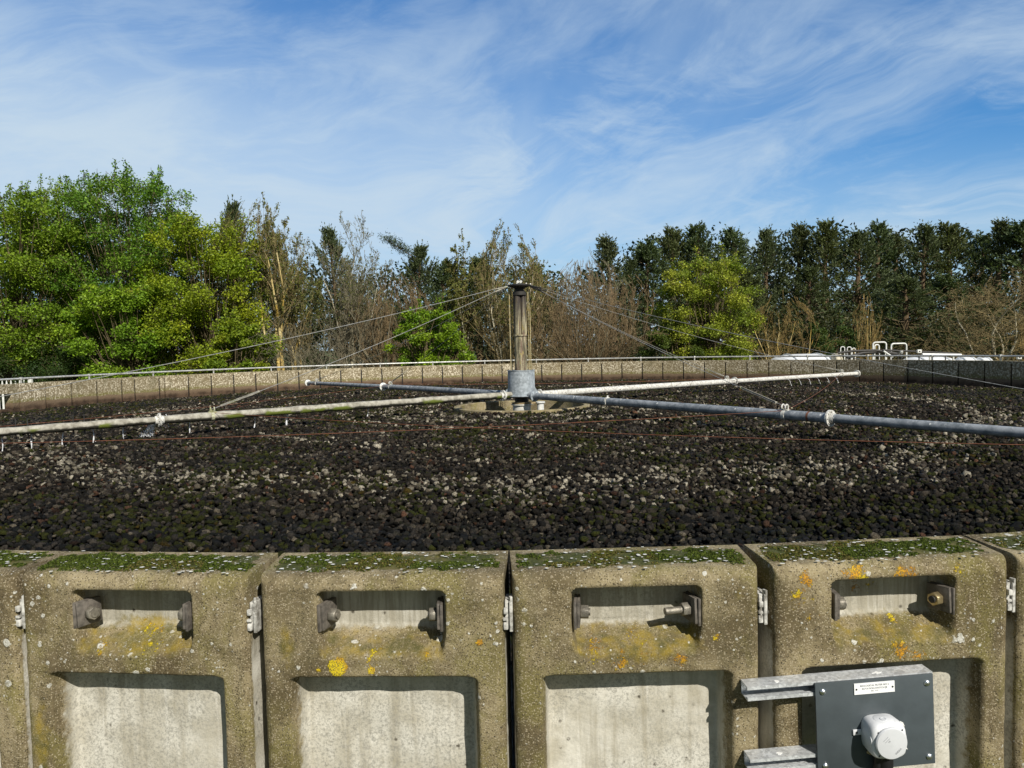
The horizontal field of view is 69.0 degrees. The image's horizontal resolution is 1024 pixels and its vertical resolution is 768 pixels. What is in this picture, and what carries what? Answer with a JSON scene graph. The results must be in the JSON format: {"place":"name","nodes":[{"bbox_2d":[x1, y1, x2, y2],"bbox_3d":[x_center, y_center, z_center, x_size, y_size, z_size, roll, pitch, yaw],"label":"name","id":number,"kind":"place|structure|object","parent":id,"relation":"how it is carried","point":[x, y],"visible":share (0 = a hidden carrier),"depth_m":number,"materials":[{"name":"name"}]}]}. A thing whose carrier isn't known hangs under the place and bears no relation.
{"place":"outdoors","nodes":[
{"label":"outdoors","id":0,"kind":"place"},
{"bbox_2d":[0,337,1018,408],"bbox_3d":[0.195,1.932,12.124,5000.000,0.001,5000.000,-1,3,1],"label":"ground","id":1,"kind":"structure","parent":0,"point":[331,361],"depth_m":174.01,"materials":[{"name":"green plant"}]},
{"bbox_2d":[1,379,32,408],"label":"palisade fence","id":2,"kind":"object","parent":1,"relation":"on","point":[29,381],"visible":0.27,"depth_m":25.73,"materials":[{"name":"white metal"}]},
{"bbox_2d":[0,180,98,382],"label":"leafy tree","id":3,"kind":"object","parent":1,"relation":"on","point":[26,273],"visible":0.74,"depth_m":26.91,"materials":[{"name":"green plant"}]},
{"bbox_2d":[0,326,98,398],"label":"hedge bush","id":4,"kind":"object","parent":1,"relation":"on","point":[64,360],"visible":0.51,"depth_m":26.63,"materials":[{"name":"green plant"}]},
{"bbox_2d":[3,173,125,377],"bbox_3d":[-17.792,-3.517,29.994,5.134,9.875,4.604,-1,3,1],"label":"leafy tree","id":5,"kind":"object","parent":1,"relation":"on","point":[42,194],"visible":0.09,"depth_m":29.42,"materials":[{"name":"green plant"}]},
{"bbox_2d":[51,270,191,379],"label":"leafy tree","id":6,"kind":"object","parent":1,"relation":"on","point":[86,320],"visible":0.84,"depth_m":26.01,"materials":[{"name":"green plant"}]},
{"bbox_2d":[36,157,210,379],"bbox_3d":[-14.638,-3.575,28.512,6.189,9.999,5.746,-3,3,-33],"label":"leafy tree","id":7,"kind":"object","parent":1,"relation":"on","point":[87,200],"visible":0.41,"depth_m":27.43,"materials":[{"name":"green plant"}]},
{"bbox_2d":[124,205,284,375],"bbox_3d":[-11.353,-2.573,27.539,5.355,7.951,4.781,0,3,18],"label":"leafy tree","id":8,"kind":"object","parent":1,"relation":"on","point":[194,307],"visible":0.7,"depth_m":26.64,"materials":[{"name":"green plant"}]},
{"bbox_2d":[185,194,286,362],"bbox_3d":[-13.018,-3.884,35.085,4.639,9.896,4.743,-1,5,-43],"label":"pine tree","id":9,"kind":"object","parent":1,"relation":"on","point":[234,205],"visible":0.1,"depth_m":34.51,"materials":[{"name":"green plant"}]},
{"bbox_2d":[201,300,278,372],"bbox_3d":[-9.590,-0.744,25.699,2.714,4.406,2.320,0,3,19],"label":"leafy bush","id":10,"kind":"object","parent":1,"relation":"on","point":[240,333],"visible":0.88,"depth_m":25.58,"materials":[{"name":"green plant"}]},
{"bbox_2d":[208,191,316,370],"bbox_3d":[-9.319,-2.978,28.031,4.411,8.647,2.758,0,3,16],"label":"bare tree","id":11,"kind":"object","parent":1,"relation":"on","point":[268,225],"visible":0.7,"depth_m":27.82,"materials":[{"name":"brown plant"}]},
{"bbox_2d":[239,228,327,369],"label":"pine tree","id":12,"kind":"object","parent":1,"relation":"on","point":[271,268],"visible":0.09,"depth_m":35.72,"materials":[{"name":"green plant"}]},
{"bbox_2d":[251,202,325,369],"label":"bare tree","id":13,"kind":"object","parent":1,"relation":"on","point":[295,314],"visible":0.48,"depth_m":29.31,"materials":[{"name":"brown plant"}]},
{"bbox_2d":[230,302,370,371],"bbox_3d":[-7.884,-0.155,26.724,4.872,5.634,4.871,1,3,32],"label":"bare shrub","id":14,"kind":"object","parent":1,"relation":"on","point":[308,353],"visible":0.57,"depth_m":26.67,"materials":[{"name":"brown plant"}]},
{"bbox_2d":[291,222,379,368],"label":"pine tree","id":15,"kind":"object","parent":1,"relation":"on","point":[331,236],"visible":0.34,"depth_m":35.34,"materials":[{"name":"green plant"}]},
{"bbox_2d":[297,210,398,367],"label":"bare tree","id":16,"kind":"object","parent":1,"relation":"on","point":[351,300],"visible":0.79,"depth_m":29.40,"materials":[{"name":"brown plant"}]},
{"bbox_2d":[341,267,434,367],"bbox_3d":[-4.480,-1.682,29.103,4.078,5.718,4.501,-1,3,1],"label":"bare shrub","id":17,"kind":"object","parent":1,"relation":"on","point":[386,325],"visible":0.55,"depth_m":28.75,"materials":[{"name":"brown plant"}]},
{"bbox_2d":[366,231,458,364],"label":"pine tree","id":18,"kind":"object","parent":1,"relation":"on","point":[416,263],"visible":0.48,"depth_m":32.72,"materials":[{"name":"green plant"}]},
{"bbox_2d":[380,292,461,365],"bbox_3d":[-3.211,-0.998,26.578,2.977,4.538,2.657,-1,3,1],"label":"green bush","id":19,"kind":"object","parent":1,"relation":"on","point":[419,347],"visible":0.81,"depth_m":26.05,"materials":[{"name":"green plant"}]},
{"bbox_2d":[393,257,479,366],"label":"pine tree","id":20,"kind":"object","parent":1,"relation":"on","point":[442,276],"visible":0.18,"depth_m":34.64,"materials":[{"name":"green plant"}]},
{"bbox_2d":[429,328,476,364],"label":"green bush","id":21,"kind":"object","parent":1,"relation":"on","point":[462,356],"visible":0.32,"depth_m":26.52,"materials":[{"name":"green plant"}]},
{"bbox_2d":[442,228,491,363],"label":"bare tree","id":22,"kind":"object","parent":1,"relation":"on","point":[454,266],"visible":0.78,"depth_m":29.29,"materials":[{"name":"brown plant"}]},
{"bbox_2d":[448,252,512,363],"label":"pine tree","id":23,"kind":"object","parent":1,"relation":"on","point":[476,260],"visible":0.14,"depth_m":35.27,"materials":[{"name":"green plant"}]},
{"bbox_2d":[0,208,1021,367],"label":"background wood","id":24,"kind":"object","parent":1,"relation":"on","point":[970,235],"visible":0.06,"depth_m":43.50,"materials":[{"name":"green plant"}]},
{"bbox_2d":[455,219,566,363],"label":"bare tree","id":25,"kind":"object","parent":1,"relation":"on","point":[499,302],"visible":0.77,"depth_m":28.28,"materials":[{"name":"brown plant"}]},
{"bbox_2d":[0,360,1023,767],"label":"filter wall","id":26,"kind":"structure","parent":1,"relation":"on","point":[630,656],"depth_m":1.81,"materials":[{"name":"concrete"}]},
{"bbox_2d":[0,354,1023,382],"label":"handrail","id":27,"kind":"object","parent":26,"relation":"on","point":[432,362],"visible":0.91,"depth_m":19.06,"materials":[{"name":"metal"}]},
{"bbox_2d":[5,413,1021,767],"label":"bed base","id":28,"kind":"object","parent":26,"relation":"in","point":[537,523],"visible":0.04,"depth_m":4.75,"materials":[{"name":"grey stone"}]},
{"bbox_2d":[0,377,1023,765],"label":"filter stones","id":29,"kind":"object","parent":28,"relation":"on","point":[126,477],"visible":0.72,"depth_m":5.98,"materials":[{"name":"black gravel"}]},
{"bbox_2d":[454,400,589,413],"bbox_3d":[0.167,0.686,12.060,2.200,0.695,2.200,-1,3,1],"label":"well","id":30,"kind":"object","parent":28,"relation":"in","point":[503,407],"visible":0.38,"depth_m":12.73,"materials":[{"name":"concrete"}]},
{"bbox_2d":[0,280,1023,444],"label":"rotary distributor","id":31,"kind":"object","parent":30,"relation":"on","point":[521,389],"visible":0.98,"depth_m":10.01,"materials":[{"name":"metal"}]},
{"bbox_2d":[139,415,171,436],"bbox_3d":[-4.337,0.528,9.091,0.454,0.318,0.121,-2,3,-8],"label":"water spray","id":32,"kind":"object","parent":31,"relation":"attached to","point":[152,428],"visible":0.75,"depth_m":9.07,"materials":[{"name":"white liquid"}]},
{"bbox_2d":[741,664,934,767],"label":"switch mount","id":33,"kind":"object","parent":26,"relation":"attached to","point":[882,717],"visible":1,"depth_m":1.71,"materials":[{"name":"metal"}]},
{"bbox_2d":[0,293,1023,408],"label":"undergrowth","id":34,"kind":"object","parent":1,"relation":"on","point":[845,317],"visible":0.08,"depth_m":31.80,"materials":[{"name":"green plant"}]},
{"bbox_2d":[477,279,574,362],"bbox_3d":[0.958,-1.336,28.493,3.615,5.377,3.901,-3,3,-28],"label":"bare shrub","id":35,"kind":"object","parent":1,"relation":"on","point":[539,342],"visible":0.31,"depth_m":27.98,"materials":[{"name":"brown plant"}]},
{"bbox_2d":[505,263,572,362],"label":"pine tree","id":36,"kind":"object","parent":1,"relation":"on","point":[541,309],"visible":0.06,"depth_m":36.72,"materials":[{"name":"green plant"}]},
{"bbox_2d":[549,250,621,354],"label":"bare tree","id":37,"kind":"object","parent":1,"relation":"on","point":[576,281],"visible":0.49,"depth_m":29.06,"materials":[{"name":"brown plant"}]},
{"bbox_2d":[508,259,668,362],"bbox_3d":[2.921,-1.764,27.582,5.684,5.710,5.605,-1,3,11],"label":"bare shrub","id":38,"kind":"object","parent":1,"relation":"on","point":[572,347],"visible":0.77,"depth_m":26.86,"materials":[{"name":"brown plant"}]},
{"bbox_2d":[582,233,655,361],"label":"pine tree","id":39,"kind":"object","parent":1,"relation":"on","point":[608,252],"visible":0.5,"depth_m":34.69,"materials":[{"name":"green plant"}]},
{"bbox_2d":[586,255,672,360],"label":"pine tree","id":40,"kind":"object","parent":1,"relation":"on","point":[632,265],"visible":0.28,"depth_m":36.25,"materials":[{"name":"green plant"}]},
{"bbox_2d":[586,236,691,360],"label":"pine tree","id":41,"kind":"object","parent":1,"relation":"on","point":[646,252],"visible":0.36,"depth_m":36.28,"materials":[{"name":"green plant"}]},
{"bbox_2d":[619,223,716,360],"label":"pine tree","id":42,"kind":"object","parent":1,"relation":"on","point":[672,239],"visible":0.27,"depth_m":37.60,"materials":[{"name":"green plant"}]},
{"bbox_2d":[638,307,705,360],"bbox_3d":[6.004,-0.943,27.987,2.483,3.870,2.139,-1,3,1],"label":"green bush","id":43,"kind":"object","parent":1,"relation":"on","point":[665,341],"visible":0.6,"depth_m":27.66,"materials":[{"name":"green plant"}]},
{"bbox_2d":[652,220,740,359],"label":"pine tree","id":44,"kind":"object","parent":1,"relation":"on","point":[693,234],"visible":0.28,"depth_m":37.39,"materials":[{"name":"green plant"}]},
{"bbox_2d":[643,241,766,360],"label":"leafy tree","id":45,"kind":"object","parent":1,"relation":"on","point":[723,272],"visible":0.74,"depth_m":27.84,"materials":[{"name":"green plant"}]},
{"bbox_2d":[712,224,786,359],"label":"pine tree","id":46,"kind":"object","parent":1,"relation":"on","point":[730,239],"visible":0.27,"depth_m":37.70,"materials":[{"name":"green plant"}]},
{"bbox_2d":[718,267,800,359],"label":"pine tree","id":47,"kind":"object","parent":1,"relation":"on","point":[744,280],"visible":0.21,"depth_m":34.35,"materials":[{"name":"green plant"}]},
{"bbox_2d":[730,223,811,359],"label":"pine tree","id":48,"kind":"object","parent":1,"relation":"on","point":[767,240],"visible":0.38,"depth_m":38.37,"materials":[{"name":"green plant"}]},
{"bbox_2d":[734,290,841,359],"bbox_3d":[10.236,-1.347,28.348,3.329,4.475,3.480,-3,3,-31],"label":"bare shrub","id":49,"kind":"object","parent":1,"relation":"on","point":[781,337],"visible":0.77,"depth_m":28.12,"materials":[{"name":"brown plant"}]},
{"bbox_2d":[763,219,829,352],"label":"pine tree","id":50,"kind":"object","parent":1,"relation":"on","point":[800,232],"visible":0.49,"depth_m":37.90,"materials":[{"name":"green plant"}]},
{"bbox_2d":[771,353,831,359],"bbox_3d":[10.314,-0.064,26.415,2.470,2.067,3.227,-1,3,1],"label":"tank cover","id":51,"kind":"object","parent":1,"relation":"on","point":[804,358],"visible":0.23,"depth_m":25.66,"materials":[{"name":"plastic"}]},
{"bbox_2d":[752,262,871,359],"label":"pine tree","id":52,"kind":"object","parent":1,"relation":"on","point":[810,278],"visible":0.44,"depth_m":34.23,"materials":[{"name":"green plant"}]},
{"bbox_2d":[799,310,861,359],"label":"green bush","id":53,"kind":"object","parent":1,"relation":"on","point":[840,342],"visible":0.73,"depth_m":28.16,"materials":[{"name":"green plant"}]},
{"bbox_2d":[777,217,887,359],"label":"pine tree","id":54,"kind":"object","parent":1,"relation":"on","point":[822,241],"visible":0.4,"depth_m":36.69,"materials":[{"name":"green plant"}]},
{"bbox_2d":[831,353,842,359],"bbox_3d":[11.106,-0.036,25.506,0.378,2.067,0.866,-1,3,1],"label":"tank cover","id":55,"kind":"object","parent":1,"relation":"on","point":[836,358],"visible":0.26,"depth_m":25.28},
{"bbox_2d":[838,349,888,359],"bbox_3d":[11.545,-0.147,24.494,1.661,1.982,0.080,-1,3,1],"label":"pipe","id":56,"kind":"object","parent":1,"relation":"on","point":[863,350],"visible":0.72,"depth_m":24.42,"materials":[{"name":"metal"}]},
{"bbox_2d":[800,225,929,359],"bbox_3d":[17.314,-3.761,36.755,6.399,8.114,5.624,1,1,24],"label":"pine tree","id":57,"kind":"object","parent":1,"relation":"on","point":[858,238],"visible":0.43,"depth_m":36.42,"materials":[{"name":"green plant"}]},
{"bbox_2d":[843,295,893,359],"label":"bare shrub","id":58,"kind":"object","parent":1,"relation":"on","point":[867,332],"visible":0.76,"depth_m":28.18,"materials":[{"name":"brown plant"}]},
{"bbox_2d":[846,351,902,359],"bbox_3d":[12.065,-0.156,24.788,1.858,1.946,0.110,-1,3,1],"label":"pipe","id":59,"kind":"object","parent":1,"relation":"on","point":[890,353],"visible":0.39,"depth_m":24.70,"materials":[{"name":"metal"}]},
{"bbox_2d":[832,218,925,348],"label":"pine tree","id":60,"kind":"object","parent":1,"relation":"on","point":[879,229],"visible":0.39,"depth_m":37.39,"materials":[{"name":"green plant"}]},
{"bbox_2d":[872,341,886,359],"bbox_3d":[12.263,-0.404,24.874,0.487,2.024,0.052,-1,3,1],"label":"pipe hoop","id":61,"kind":"object","parent":1,"relation":"on","point":[879,342],"visible":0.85,"depth_m":24.81,"materials":[{"name":"white paint"}]},
{"bbox_2d":[890,343,906,359],"bbox_3d":[12.900,-0.390,24.867,0.554,1.968,0.052,-1,3,1],"label":"pipe hoop","id":62,"kind":"object","parent":1,"relation":"on","point":[899,343],"visible":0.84,"depth_m":24.80,"materials":[{"name":"white paint"}]},
{"bbox_2d":[872,228,925,345],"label":"pine tree","id":63,"kind":"object","parent":1,"relation":"on","point":[897,239],"visible":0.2,"depth_m":38.26,"materials":[{"name":"green plant"}]},
{"bbox_2d":[828,274,999,359],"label":"pine tree","id":64,"kind":"object","parent":1,"relation":"on","point":[905,286],"visible":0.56,"depth_m":32.27,"materials":[{"name":"green plant"}]},
{"bbox_2d":[882,349,961,359],"bbox_3d":[13.341,-0.174,24.272,2.541,1.978,0.060,-1,3,1],"label":"pipe","id":65,"kind":"object","parent":1,"relation":"on","point":[898,351],"visible":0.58,"depth_m":24.21,"materials":[{"name":"metal"}]},
{"bbox_2d":[862,338,989,359],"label":"bare shrub","id":66,"kind":"object","parent":1,"relation":"on","point":[929,347],"visible":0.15,"depth_m":27.86,"materials":[{"name":"brown plant"}]},
{"bbox_2d":[866,219,987,359],"bbox_3d":[20.078,-3.897,36.478,5.450,8.292,4.815,-1,3,3],"label":"pine tree","id":67,"kind":"object","parent":1,"relation":"on","point":[925,233],"visible":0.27,"depth_m":36.05,"materials":[{"name":"green plant"}]},
{"bbox_2d":[903,357,954,359],"bbox_3d":[14.317,-0.037,25.669,1.921,1.909,2.440,-1,3,1],"label":"tank cover","id":68,"kind":"object","parent":1,"relation":"on","point":[927,358],"visible":0.15,"depth_m":25.22,"materials":[{"name":"plastic"}]},
{"bbox_2d":[921,353,961,359],"bbox_3d":[13.866,-0.100,24.070,1.254,1.826,0.100,-1,3,1],"label":"pipe","id":69,"kind":"object","parent":1,"relation":"on","point":[939,354],"visible":0.3,"depth_m":23.98,"materials":[{"name":"white metal"}]},
{"bbox_2d":[893,272,1014,359],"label":"pine tree","id":70,"kind":"object","parent":1,"relation":"on","point":[944,281],"visible":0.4,"depth_m":33.45,"materials":[{"name":"green plant"}]},
{"bbox_2d":[892,219,1016,358],"bbox_3d":[21.843,-3.994,36.542,6.453,8.354,6.268,-2,0,-21],"label":"pine tree","id":71,"kind":"object","parent":1,"relation":"on","point":[949,234],"visible":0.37,"depth_m":36.28,"materials":[{"name":"green plant"}]},
{"bbox_2d":[889,264,1023,360],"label":"bare tree","id":72,"kind":"object","parent":1,"relation":"on","point":[987,311],"visible":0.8,"depth_m":27.73,"materials":[{"name":"brown plant"}]},
{"bbox_2d":[955,357,976,359],"bbox_3d":[15.252,-0.008,25.059,0.727,1.871,1.260,-1,3,1],"label":"tank cover","id":73,"kind":"object","parent":1,"relation":"on","point":[965,358],"visible":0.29,"depth_m":24.84,"materials":[{"name":"plastic"}]},
{"bbox_2d":[938,231,1019,360],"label":"pine tree","id":74,"kind":"object","parent":1,"relation":"on","point":[979,239],"visible":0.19,"depth_m":37.31,"materials":[{"name":"green plant"}]},
{"bbox_2d":[976,357,991,359],"bbox_3d":[15.710,0.008,24.855,0.570,1.839,1.063,-1,3,1],"label":"tank cover","id":75,"kind":"object","parent":1,"relation":"on","point":[984,358],"visible":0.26,"depth_m":24.68,"materials":[{"name":"plastic"}]},
{"bbox_2d":[959,218,1023,360],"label":"pine tree","id":76,"kind":"object","parent":1,"relation":"on","point":[1017,231],"visible":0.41,"depth_m":34.14,"materials":[{"name":"green plant"}]},
{"bbox_2d":[964,216,1023,360],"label":"pine tree","id":77,"kind":"object","parent":1,"relation":"on","point":[999,227],"visible":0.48,"depth_m":35.03,"materials":[{"name":"green plant"}]},
{"bbox_2d":[999,314,1023,360],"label":"bare shrub","id":78,"kind":"object","parent":1,"relation":"on","point":[1022,341],"visible":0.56,"depth_m":27.05,"materials":[{"name":"brown plant"}]},
{"bbox_2d":[0,0,1023,350],"label":"sky","id":79,"kind":"structure","parent":0,"point":[569,123],"materials":[{"name":"blue"}]}
]}

